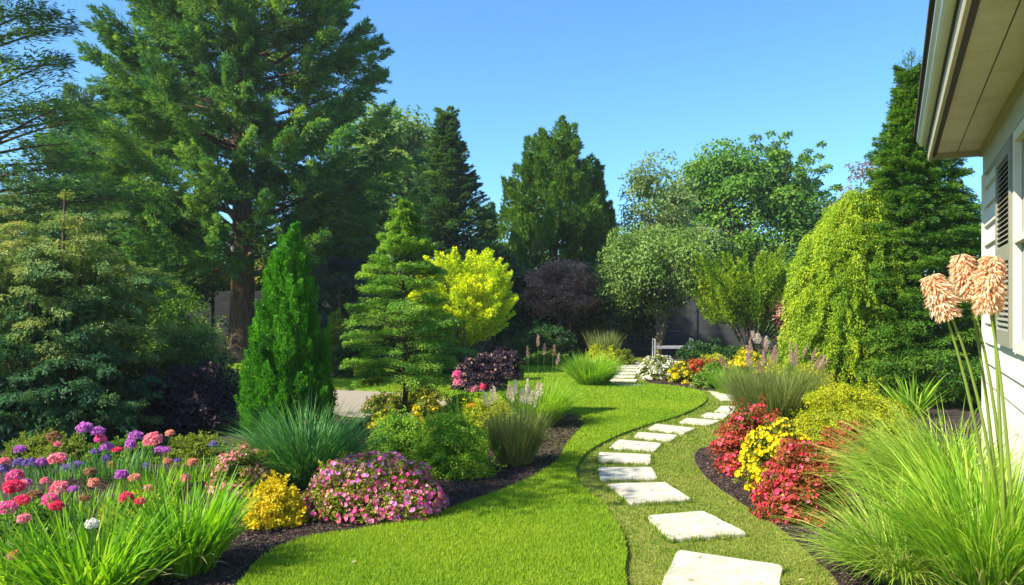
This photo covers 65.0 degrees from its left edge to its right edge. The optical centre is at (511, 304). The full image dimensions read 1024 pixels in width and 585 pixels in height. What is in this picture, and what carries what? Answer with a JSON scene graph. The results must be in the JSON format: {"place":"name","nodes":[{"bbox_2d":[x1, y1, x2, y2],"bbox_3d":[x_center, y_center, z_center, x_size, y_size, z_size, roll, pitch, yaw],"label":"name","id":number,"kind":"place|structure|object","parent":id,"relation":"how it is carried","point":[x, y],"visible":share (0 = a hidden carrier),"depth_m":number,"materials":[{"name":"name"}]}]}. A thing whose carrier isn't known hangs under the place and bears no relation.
{"place":"outdoors","nodes":[
{"label":"outdoors","id":0,"kind":"place"},
{"bbox_2d":[309,256,381,346],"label":"tree","id":1,"kind":"object","parent":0,"point":[345,264],"visible":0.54,"depth_m":21.33,"materials":[{"name":"green plant"}]},
{"bbox_2d":[333,390,447,417],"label":"gravel path","id":2,"kind":"structure","parent":0,"point":[351,396],"depth_m":13.12,"materials":[{"name":"beige gravel"}]},
{"bbox_2d":[359,387,401,413],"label":"flowering shrub","id":3,"kind":"object","parent":2,"relation":"on","point":[387,398],"visible":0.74,"depth_m":11.67,"materials":[{"name":"green plant"}]},
{"bbox_2d":[388,380,449,410],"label":"olive shrub","id":4,"kind":"object","parent":2,"relation":"on","point":[419,393],"visible":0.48,"depth_m":12.00,"materials":[{"name":"green plant"}]},
{"bbox_2d":[149,337,779,356],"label":"soil","id":5,"kind":"structure","parent":0,"point":[635,351],"depth_m":27.20,"materials":[{"name":"brown soil"}]},
{"bbox_2d":[0,82,149,283],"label":"conifer tree","id":6,"kind":"object","parent":5,"relation":"on","point":[74,93],"visible":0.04,"depth_m":28.88,"materials":[{"name":"green plant"}]},
{"bbox_2d":[116,241,225,343],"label":"evergreen tree","id":7,"kind":"object","parent":5,"relation":"on","point":[201,288],"visible":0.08,"depth_m":25.78,"materials":[{"name":"green plant"}]},
{"bbox_2d":[121,291,472,348],"bbox_3d":[-9.750,0.495,28.500,16.731,2.210,0.110,0,0,-7],"label":"fence","id":8,"kind":"object","parent":5,"relation":"on","point":[220,304],"visible":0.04,"depth_m":28.42,"materials":[{"name":"grey wood"}]},
{"bbox_2d":[311,234,396,336],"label":"evergreen tree","id":9,"kind":"object","parent":5,"relation":"on","point":[343,294],"visible":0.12,"depth_m":26.43,"materials":[{"name":"green plant"}]},
{"bbox_2d":[369,187,439,352],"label":"conifer tree","id":10,"kind":"object","parent":5,"relation":"on","point":[415,256],"visible":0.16,"depth_m":26.54,"materials":[{"name":"green plant"}]},
{"bbox_2d":[389,105,503,261],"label":"spruce tree","id":11,"kind":"object","parent":5,"relation":"on","point":[450,186],"visible":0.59,"depth_m":31.38,"materials":[{"name":"green plant"}]},
{"bbox_2d":[460,237,551,351],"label":"evergreen tree","id":12,"kind":"object","parent":5,"relation":"on","point":[516,324],"visible":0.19,"depth_m":26.30,"materials":[{"name":"green plant"}]},
{"bbox_2d":[491,115,612,348],"bbox_3d":[1.469,-2.397,29.994,5.161,9.167,5.578,0,0,0],"label":"cypress tree","id":13,"kind":"object","parent":5,"relation":"on","point":[554,171],"visible":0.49,"depth_m":28.71,"materials":[{"name":"green plant"}]},
{"bbox_2d":[517,255,605,333],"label":"copper tree","id":14,"kind":"object","parent":5,"relation":"on","point":[569,302],"visible":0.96,"depth_m":25.10,"materials":[{"name":"purple plant"}]},
{"bbox_2d":[569,158,619,281],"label":"cypress tree","id":15,"kind":"object","parent":5,"relation":"on","point":[598,184],"visible":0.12,"depth_m":30.62,"materials":[{"name":"green plant"}]},
{"bbox_2d":[574,257,677,352],"bbox_3d":[3.668,-0.087,26.472,3.810,3.551,3.619,0,0,0],"label":"shrub","id":16,"kind":"object","parent":5,"relation":"on","point":[603,319],"visible":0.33,"depth_m":25.60,"materials":[{"name":"green plant"}]},
{"bbox_2d":[610,149,709,280],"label":"broadleaf tree","id":17,"kind":"object","parent":5,"relation":"on","point":[672,213],"visible":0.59,"depth_m":29.74,"materials":[{"name":"green plant"}]},
{"bbox_2d":[666,218,740,339],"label":"evergreen tree","id":18,"kind":"object","parent":5,"relation":"on","point":[701,229],"visible":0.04,"depth_m":31.96,"materials":[{"name":"green plant"}]},
{"bbox_2d":[647,137,836,276],"bbox_3d":[10.271,-2.933,36.062,9.132,9.088,9.554,0,0,0],"label":"broadleaf tree","id":19,"kind":"object","parent":5,"relation":"on","point":[723,166],"visible":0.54,"depth_m":34.00,"materials":[{"name":"green plant"}]},
{"bbox_2d":[545,293,974,349],"bbox_3d":[10.100,0.595,28.500,17.938,2.010,0.110,0,0,3],"label":"fence","id":20,"kind":"object","parent":5,"relation":"on","point":[695,326],"visible":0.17,"depth_m":28.69,"materials":[{"name":"grey wood"}]},
{"bbox_2d":[739,130,842,251],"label":"broadleaf tree","id":21,"kind":"object","parent":5,"relation":"on","point":[786,156],"visible":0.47,"depth_m":34.71,"materials":[{"name":"green plant"}]},
{"bbox_2d":[832,159,882,205],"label":"copper tree","id":22,"kind":"object","parent":5,"relation":"on","point":[867,164],"visible":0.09,"depth_m":26.19,"materials":[{"name":"purple plant"}]},
{"bbox_2d":[227,357,706,584],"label":"lawn","id":23,"kind":"structure","parent":0,"point":[599,444],"depth_m":5.28,"materials":[{"name":"plant"}]},
{"bbox_2d":[324,308,356,372],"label":"olive shrub","id":24,"kind":"object","parent":23,"relation":"on","point":[337,331],"visible":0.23,"depth_m":17.68,"materials":[{"name":"green plant"}]},
{"bbox_2d":[331,331,378,378],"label":"shrub","id":25,"kind":"object","parent":23,"relation":"on","point":[340,354],"visible":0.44,"depth_m":17.06,"materials":[{"name":"green plant"}]},
{"bbox_2d":[392,324,467,373],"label":"shrub","id":26,"kind":"object","parent":23,"relation":"on","point":[450,370],"visible":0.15,"depth_m":17.97,"materials":[{"name":"green plant"}]},
{"bbox_2d":[405,246,518,363],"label":"yellow tree","id":27,"kind":"object","parent":23,"relation":"on","point":[488,301],"visible":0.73,"depth_m":18.38,"materials":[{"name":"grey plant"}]},
{"bbox_2d":[448,349,510,392],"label":"flowering shrub","id":28,"kind":"object","parent":23,"relation":"on","point":[482,368],"visible":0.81,"depth_m":14.54,"materials":[{"name":"purple plant"}]},
{"bbox_2d":[489,346,525,380],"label":"purple shrub","id":29,"kind":"object","parent":23,"relation":"on","point":[510,361],"visible":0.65,"depth_m":16.55,"materials":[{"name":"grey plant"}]},
{"bbox_2d":[524,349,571,365],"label":"box hedge","id":30,"kind":"object","parent":23,"relation":"on","point":[539,358],"visible":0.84,"depth_m":20.65,"materials":[{"name":"green plant"}]},
{"bbox_2d":[517,320,579,358],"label":"rhododendron","id":31,"kind":"object","parent":23,"relation":"on","point":[557,336],"visible":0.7,"depth_m":22.40,"materials":[{"name":"green plant"}]},
{"bbox_2d":[580,341,620,365],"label":"golden shrub","id":32,"kind":"object","parent":23,"relation":"on","point":[592,351],"visible":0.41,"depth_m":21.04,"materials":[{"name":"yellow plant"}]},
{"bbox_2d":[584,328,625,352],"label":"ornamental grass","id":33,"kind":"object","parent":23,"relation":"on","point":[605,344],"depth_m":21.53,"materials":[{"name":"green plant"}]},
{"bbox_2d":[0,0,982,275],"label":"sky","id":34,"kind":"structure","parent":0,"point":[636,77],"materials":[{"name":"blue"}]},
{"bbox_2d":[157,336,975,584],"bbox_3d":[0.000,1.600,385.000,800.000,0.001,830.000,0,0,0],"label":"ground","id":35,"kind":"structure","parent":0,"point":[807,575],"depth_m":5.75,"materials":[{"name":"green plant"}]},
{"bbox_2d":[1,192,147,320],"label":"evergreen tree","id":36,"kind":"object","parent":35,"relation":"on","point":[108,230],"visible":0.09,"depth_m":21.76,"materials":[{"name":"green plant"}]},
{"bbox_2d":[33,0,429,362],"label":"conifer tree","id":37,"kind":"object","parent":35,"relation":"on","point":[152,99],"visible":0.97,"depth_m":20.43,"materials":[{"name":"green plant"}]},
{"bbox_2d":[334,100,448,264],"bbox_3d":[-5.929,-4.356,39.552,7.242,11.936,7.484,0,0,0],"label":"broadleaf tree","id":38,"kind":"object","parent":35,"relation":"on","point":[411,144],"visible":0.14,"depth_m":38.72,"materials":[{"name":"green plant"}]},
{"bbox_2d":[598,452,650,465],"bbox_3d":[1.153,1.593,8.264,0.552,0.051,0.502,0,0,11],"label":"stepping stone","id":39,"kind":"object","parent":35,"relation":"on","point":[628,457],"visible":0.81,"depth_m":8.20,"materials":[{"name":"stone"}]},
{"bbox_2d":[597,467,657,481],"bbox_3d":[1.075,1.593,7.510,0.548,0.051,0.542,0,0,0],"label":"stepping stone","id":40,"kind":"object","parent":35,"relation":"on","point":[628,473],"visible":0.86,"depth_m":7.47,"materials":[{"name":"stone"}]},
{"bbox_2d":[609,439,660,452],"bbox_3d":[1.395,1.593,9.014,0.530,0.051,0.570,0,0,20],"label":"stepping stone","id":41,"kind":"object","parent":35,"relation":"on","point":[630,444],"visible":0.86,"depth_m":8.95,"materials":[{"name":"stone"}]},
{"bbox_2d":[609,482,690,505],"bbox_3d":[1.145,1.593,6.759,0.540,0.051,0.699,0,0,-9],"label":"stepping stone","id":42,"kind":"object","parent":35,"relation":"on","point":[648,491],"visible":0.87,"depth_m":6.71,"materials":[{"name":"stone"}]},
{"bbox_2d":[594,389,790,584],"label":"edge grass","id":43,"kind":"structure","parent":35,"relation":"on","point":[693,539],"depth_m":6.70,"materials":[{"name":"green plant"}]},
{"bbox_2d":[648,511,745,542],"bbox_3d":[1.269,1.593,5.760,0.572,0.051,0.628,0,0,-15],"label":"stepping stone","id":44,"kind":"object","parent":35,"relation":"on","point":[676,524],"visible":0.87,"depth_m":5.69,"materials":[{"name":"stone"}]},
{"bbox_2d":[662,550,782,584],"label":"stepping stone","id":45,"kind":"object","parent":35,"relation":"on","point":[707,569],"visible":0.92,"depth_m":4.73,"materials":[{"name":"stone"}]},
{"bbox_2d":[698,360,753,393],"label":"ornamental grass","id":46,"kind":"object","parent":35,"relation":"on","point":[712,382],"depth_m":14.20,"materials":[{"name":"green plant"}]},
{"bbox_2d":[913,0,1023,502],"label":"house","id":47,"kind":"structure","parent":35,"relation":"on","point":[970,101],"depth_m":5.33,"materials":[{"name":"white"}]},
{"bbox_2d":[1013,118,1023,355],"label":"window","id":48,"kind":"structure","parent":47,"relation":"in","point":[1018,135],"depth_m":5.22,"materials":[{"name":"white glass"}]},
{"bbox_2d":[555,348,628,384],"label":"ornamental grass","id":49,"kind":"object","parent":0,"point":[590,372],"depth_m":15.54,"materials":[{"name":"green plant"}]},
{"bbox_2d":[706,337,840,431],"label":"ornamental grass","id":50,"kind":"object","parent":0,"point":[784,399],"depth_m":9.98,"materials":[{"name":"green plant"}]},
{"bbox_2d":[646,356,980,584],"bbox_3d":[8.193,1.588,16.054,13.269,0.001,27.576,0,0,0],"label":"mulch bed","id":51,"kind":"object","parent":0,"point":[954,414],"visible":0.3,"depth_m":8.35,"materials":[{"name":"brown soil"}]},
{"bbox_2d":[0,378,980,584],"bbox_3d":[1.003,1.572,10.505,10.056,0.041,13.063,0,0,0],"label":"bark mulch","id":52,"kind":"object","parent":51,"relation":"on","point":[520,469],"visible":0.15,"depth_m":6.63,"materials":[{"name":"brown wood"}]},
{"bbox_2d":[2,479,24,548],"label":"round flower","id":53,"kind":"object","parent":52,"relation":"on","point":[9,487],"visible":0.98,"depth_m":4.87,"materials":[{"name":"pink plant"}]},
{"bbox_2d":[0,191,48,383],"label":"layered shrub","id":54,"kind":"object","parent":52,"relation":"on","point":[17,234],"visible":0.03,"depth_m":11.33,"materials":[{"name":"green plant"}]},
{"bbox_2d":[0,501,71,552],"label":"leafy mound","id":55,"kind":"object","parent":52,"relation":"on","point":[43,511],"visible":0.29,"depth_m":5.23,"materials":[{"name":"green plant"}]},
{"bbox_2d":[0,427,92,468],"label":"olive shrub","id":56,"kind":"object","parent":52,"relation":"on","point":[38,446],"visible":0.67,"depth_m":7.97,"materials":[{"name":"green plant"}]},
{"bbox_2d":[0,513,105,584],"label":"strap leaf plant","id":57,"kind":"object","parent":52,"relation":"on","point":[7,571],"visible":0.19,"depth_m":4.40,"materials":[{"name":"green plant"}]},
{"bbox_2d":[12,453,95,484],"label":"leaf tuft","id":58,"kind":"object","parent":52,"relation":"on","point":[48,466],"visible":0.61,"depth_m":7.26,"materials":[{"name":"green plant"}]},
{"bbox_2d":[0,0,159,287],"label":"conifer tree","id":59,"kind":"object","parent":52,"relation":"on","point":[97,199],"visible":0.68,"depth_m":14.52,"materials":[{"name":"green plant"}]},
{"bbox_2d":[33,477,131,522],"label":"leaf tuft","id":60,"kind":"object","parent":52,"relation":"on","point":[86,505],"visible":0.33,"depth_m":6.13,"materials":[{"name":"green plant"}]},
{"bbox_2d":[0,323,170,449],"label":"juniper","id":61,"kind":"object","parent":52,"relation":"on","point":[33,405],"visible":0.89,"depth_m":9.04,"materials":[{"name":"green plant"}]},
{"bbox_2d":[0,190,199,408],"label":"layered shrub","id":62,"kind":"object","parent":52,"relation":"on","point":[49,301],"visible":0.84,"depth_m":9.84,"materials":[{"name":"green plant"}]},
{"bbox_2d":[0,485,205,584],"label":"strap leaf plant","id":63,"kind":"object","parent":52,"relation":"on","point":[123,567],"visible":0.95,"depth_m":4.33,"materials":[{"name":"green plant"}]},
{"bbox_2d":[66,440,154,482],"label":"leaf tuft","id":64,"kind":"object","parent":52,"relation":"on","point":[101,470],"visible":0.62,"depth_m":7.38,"materials":[{"name":"green plant"}]},
{"bbox_2d":[76,434,164,464],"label":"olive shrub","id":65,"kind":"object","parent":52,"relation":"on","point":[119,443],"visible":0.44,"depth_m":8.04,"materials":[{"name":"green plant"}]},
{"bbox_2d":[95,490,180,528],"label":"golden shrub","id":66,"kind":"object","parent":52,"relation":"on","point":[101,515],"visible":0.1,"depth_m":5.71,"materials":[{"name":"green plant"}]},
{"bbox_2d":[102,452,197,496],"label":"leaf tuft","id":67,"kind":"object","parent":52,"relation":"on","point":[145,474],"visible":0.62,"depth_m":6.73,"materials":[{"name":"green plant"}]},
{"bbox_2d":[119,282,221,367],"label":"evergreen shrub","id":68,"kind":"object","parent":52,"relation":"on","point":[168,310],"visible":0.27,"depth_m":13.55,"materials":[{"name":"green plant"}]},
{"bbox_2d":[76,461,273,579],"bbox_3d":[-2.005,1.287,4.806,1.144,0.637,1.154,0,0,-23],"label":"strap leaf plant","id":69,"kind":"object","parent":52,"relation":"on","point":[214,539],"visible":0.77,"depth_m":4.69,"materials":[{"name":"green plant"}]},
{"bbox_2d":[122,353,241,435],"bbox_3d":[-4.165,1.188,10.315,1.834,1.137,1.599,0,0,0],"label":"purple shrub","id":70,"kind":"object","parent":52,"relation":"on","point":[187,402],"visible":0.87,"depth_m":9.95,"materials":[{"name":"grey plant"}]},
{"bbox_2d":[154,452,219,484],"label":"leaf tuft","id":71,"kind":"object","parent":52,"relation":"on","point":[193,473],"visible":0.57,"depth_m":7.40,"materials":[{"name":"green plant"}]},
{"bbox_2d":[139,310,247,403],"bbox_3d":[-4.474,0.905,11.216,1.858,1.670,1.714,0,0,0],"label":"dome shrub","id":72,"kind":"object","parent":52,"relation":"on","point":[204,350],"visible":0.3,"depth_m":11.07,"materials":[{"name":"green plant"}]},
{"bbox_2d":[164,429,229,463],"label":"olive shrub","id":73,"kind":"object","parent":52,"relation":"on","point":[182,446],"visible":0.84,"depth_m":8.12,"materials":[{"name":"green plant"}]},
{"bbox_2d":[204,438,279,498],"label":"pale pink shrub","id":74,"kind":"object","parent":52,"relation":"on","point":[241,476],"visible":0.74,"depth_m":6.68,"materials":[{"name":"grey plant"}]},
{"bbox_2d":[237,469,308,531],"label":"yellow shrub","id":75,"kind":"object","parent":52,"relation":"on","point":[285,503],"visible":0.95,"depth_m":5.74,"materials":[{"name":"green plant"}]},
{"bbox_2d":[233,221,338,439],"bbox_3d":[-2.739,0.391,9.901,1.245,2.874,1.242,0,0,0],"label":"arborvitae","id":76,"kind":"object","parent":52,"relation":"on","point":[293,359],"visible":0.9,"depth_m":9.59,"materials":[{"name":"green plant"}]},
{"bbox_2d":[193,387,411,489],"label":"ornamental grass","id":77,"kind":"object","parent":52,"relation":"on","point":[295,456],"depth_m":6.87,"materials":[{"name":"plant"}]},
{"bbox_2d":[300,449,449,524],"bbox_3d":[-1.050,1.385,6.102,1.172,0.616,0.778,0,0,0],"label":"pink flower shrub","id":78,"kind":"object","parent":52,"relation":"on","point":[372,487],"visible":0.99,"depth_m":5.89,"materials":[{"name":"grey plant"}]},
{"bbox_2d":[361,402,431,460],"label":"green shrub","id":79,"kind":"object","parent":52,"relation":"on","point":[405,423],"visible":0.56,"depth_m":8.07,"materials":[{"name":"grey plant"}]},
{"bbox_2d":[339,198,476,416],"bbox_3d":[-1.408,0.084,10.791,1.919,3.037,1.738,0,0,0],"label":"young conifer","id":80,"kind":"object","parent":52,"relation":"on","point":[395,239],"visible":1,"depth_m":10.56,"materials":[{"name":"green plant"}]},
{"bbox_2d":[409,396,449,429],"bbox_3d":[-1.027,1.389,10.043,0.587,0.516,0.530,0,0,0],"label":"yellow flower mound","id":81,"kind":"object","parent":52,"relation":"on","point":[418,407],"visible":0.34,"depth_m":9.98,"materials":[{"name":"yellow plant"}]},
{"bbox_2d":[401,401,506,482],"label":"green shrub","id":82,"kind":"object","parent":52,"relation":"on","point":[457,446],"visible":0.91,"depth_m":7.35,"materials":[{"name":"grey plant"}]},
{"bbox_2d":[443,388,485,414],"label":"green shrub","id":83,"kind":"object","parent":52,"relation":"on","point":[453,401],"visible":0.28,"depth_m":10.50,"materials":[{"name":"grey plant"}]},
{"bbox_2d":[460,391,514,448],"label":"golden shrub","id":84,"kind":"object","parent":52,"relation":"on","point":[482,408],"visible":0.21,"depth_m":9.04,"materials":[{"name":"yellow plant"}]},
{"bbox_2d":[471,378,558,466],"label":"ornamental grass","id":85,"kind":"object","parent":52,"relation":"on","point":[517,443],"depth_m":7.88,"materials":[{"name":"green plant"}]},
{"bbox_2d":[487,336,586,426],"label":"ornamental grass","id":86,"kind":"object","parent":52,"relation":"on","point":[559,403],"depth_m":10.40,"materials":[{"name":"green plant"}]},
{"bbox_2d":[635,350,679,380],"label":"white flower shrub","id":87,"kind":"object","parent":51,"relation":"on","point":[651,368],"visible":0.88,"depth_m":16.95,"materials":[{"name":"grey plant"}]},
{"bbox_2d":[592,220,724,357],"bbox_3d":[4.385,-0.494,24.149,4.021,4.253,3.874,0,0,39],"label":"weeping tree","id":88,"kind":"object","parent":51,"relation":"on","point":[635,273],"visible":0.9,"depth_m":23.57,"materials":[{"name":"green plant"}]},
{"bbox_2d":[667,360,693,383],"bbox_3d":[3.447,1.383,16.319,0.582,0.547,0.528,0,0,0],"label":"yellow flower mound","id":89,"kind":"object","parent":51,"relation":"on","point":[680,372],"visible":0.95,"depth_m":16.22,"materials":[{"name":"yellow plant"}]},
{"bbox_2d":[675,336,723,360],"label":"shrub","id":90,"kind":"object","parent":51,"relation":"on","point":[695,350],"visible":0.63,"depth_m":22.25,"materials":[{"name":"green plant"}]},
{"bbox_2d":[689,360,728,388],"bbox_3d":[3.804,1.359,15.401,0.852,0.623,0.737,0,0,0],"label":"green mound","id":91,"kind":"object","parent":51,"relation":"on","point":[698,380],"visible":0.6,"depth_m":15.29,"materials":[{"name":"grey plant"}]},
{"bbox_2d":[681,244,808,352],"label":"lime tree","id":92,"kind":"object","parent":51,"relation":"on","point":[743,295],"visible":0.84,"depth_m":21.96,"materials":[{"name":"green plant"}]},
{"bbox_2d":[705,392,785,476],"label":"red flower bush","id":93,"kind":"object","parent":51,"relation":"on","point":[741,425],"visible":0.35,"depth_m":7.56,"materials":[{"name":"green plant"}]},
{"bbox_2d":[726,346,769,373],"bbox_3d":[5.492,1.332,18.899,1.197,0.740,1.065,0,0,0],"label":"yellow flower mound","id":94,"kind":"object","parent":51,"relation":"on","point":[743,356],"visible":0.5,"depth_m":18.70,"materials":[{"name":"yellow plant"}]},
{"bbox_2d":[732,417,817,490],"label":"yellow flower bush","id":95,"kind":"object","parent":51,"relation":"on","point":[761,442],"visible":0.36,"depth_m":6.87,"materials":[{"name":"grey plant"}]},
{"bbox_2d":[748,435,853,527],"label":"red flower bush","id":96,"kind":"object","parent":51,"relation":"on","point":[780,483],"visible":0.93,"depth_m":5.88,"materials":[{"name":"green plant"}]},
{"bbox_2d":[813,418,873,482],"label":"red flower bush","id":97,"kind":"object","parent":51,"relation":"on","point":[833,440],"visible":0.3,"depth_m":7.25,"materials":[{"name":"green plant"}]},
{"bbox_2d":[772,188,921,400],"bbox_3d":[5.707,0.026,13.751,2.348,4.083,2.297,0,0,0],"label":"weeping conifer","id":98,"kind":"object","parent":51,"relation":"on","point":[814,288],"visible":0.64,"depth_m":13.27,"materials":[{"name":"green plant"}]},
{"bbox_2d":[787,372,930,447],"bbox_3d":[3.934,1.223,9.264,1.708,0.914,1.466,0,0,0],"label":"olive mound","id":99,"kind":"object","parent":51,"relation":"on","point":[822,406],"visible":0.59,"depth_m":9.10,"materials":[{"name":"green plant"}]},
{"bbox_2d":[785,46,980,408],"bbox_3d":[6.875,-1.321,13.537,4.198,6.119,4.164,0,0,0],"label":"fir","id":100,"kind":"object","parent":51,"relation":"on","point":[906,182],"visible":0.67,"depth_m":13.07,"materials":[{"name":"green plant"}]},
{"bbox_2d":[763,460,1022,584],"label":"fountain grass","id":101,"kind":"object","parent":51,"relation":"on","point":[883,564],"depth_m":4.52,"materials":[{"name":"plant"}]},
{"bbox_2d":[792,382,1023,512],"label":"fountain grass","id":102,"kind":"object","parent":51,"relation":"on","point":[893,439],"depth_m":5.65,"materials":[{"name":"plant"}]},
{"bbox_2d":[870,371,953,415],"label":"strappy plant","id":103,"kind":"object","parent":51,"relation":"on","point":[923,398],"visible":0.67,"depth_m":11.32,"materials":[{"name":"green plant"}]},
{"bbox_2d":[805,418,1023,584],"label":"fountain grass","id":104,"kind":"object","parent":51,"relation":"on","point":[969,558],"depth_m":4.12,"materials":[{"name":"plant"}]},
{"bbox_2d":[918,273,1001,558],"bbox_3d":[2.421,0.717,4.299,0.468,1.768,0.195,0,0,0],"label":"plume flower","id":105,"kind":"object","parent":51,"relation":"on","point":[941,303],"visible":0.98,"depth_m":4.27,"materials":[{"name":"beige plant"}]},
{"bbox_2d":[947,254,1010,539],"bbox_3d":[2.519,0.662,4.307,0.345,1.877,0.180,0,0,21],"label":"plume flower","id":106,"kind":"object","parent":51,"relation":"on","point":[963,268],"visible":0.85,"depth_m":4.32,"materials":[{"name":"beige plant"}]},
{"bbox_2d":[967,255,1016,559],"bbox_3d":[2.506,0.669,4.219,0.215,1.864,0.205,0,0,-31],"label":"plume flower","id":107,"kind":"object","parent":51,"relation":"on","point":[986,284],"visible":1,"depth_m":4.20,"materials":[{"name":"beige plant"}]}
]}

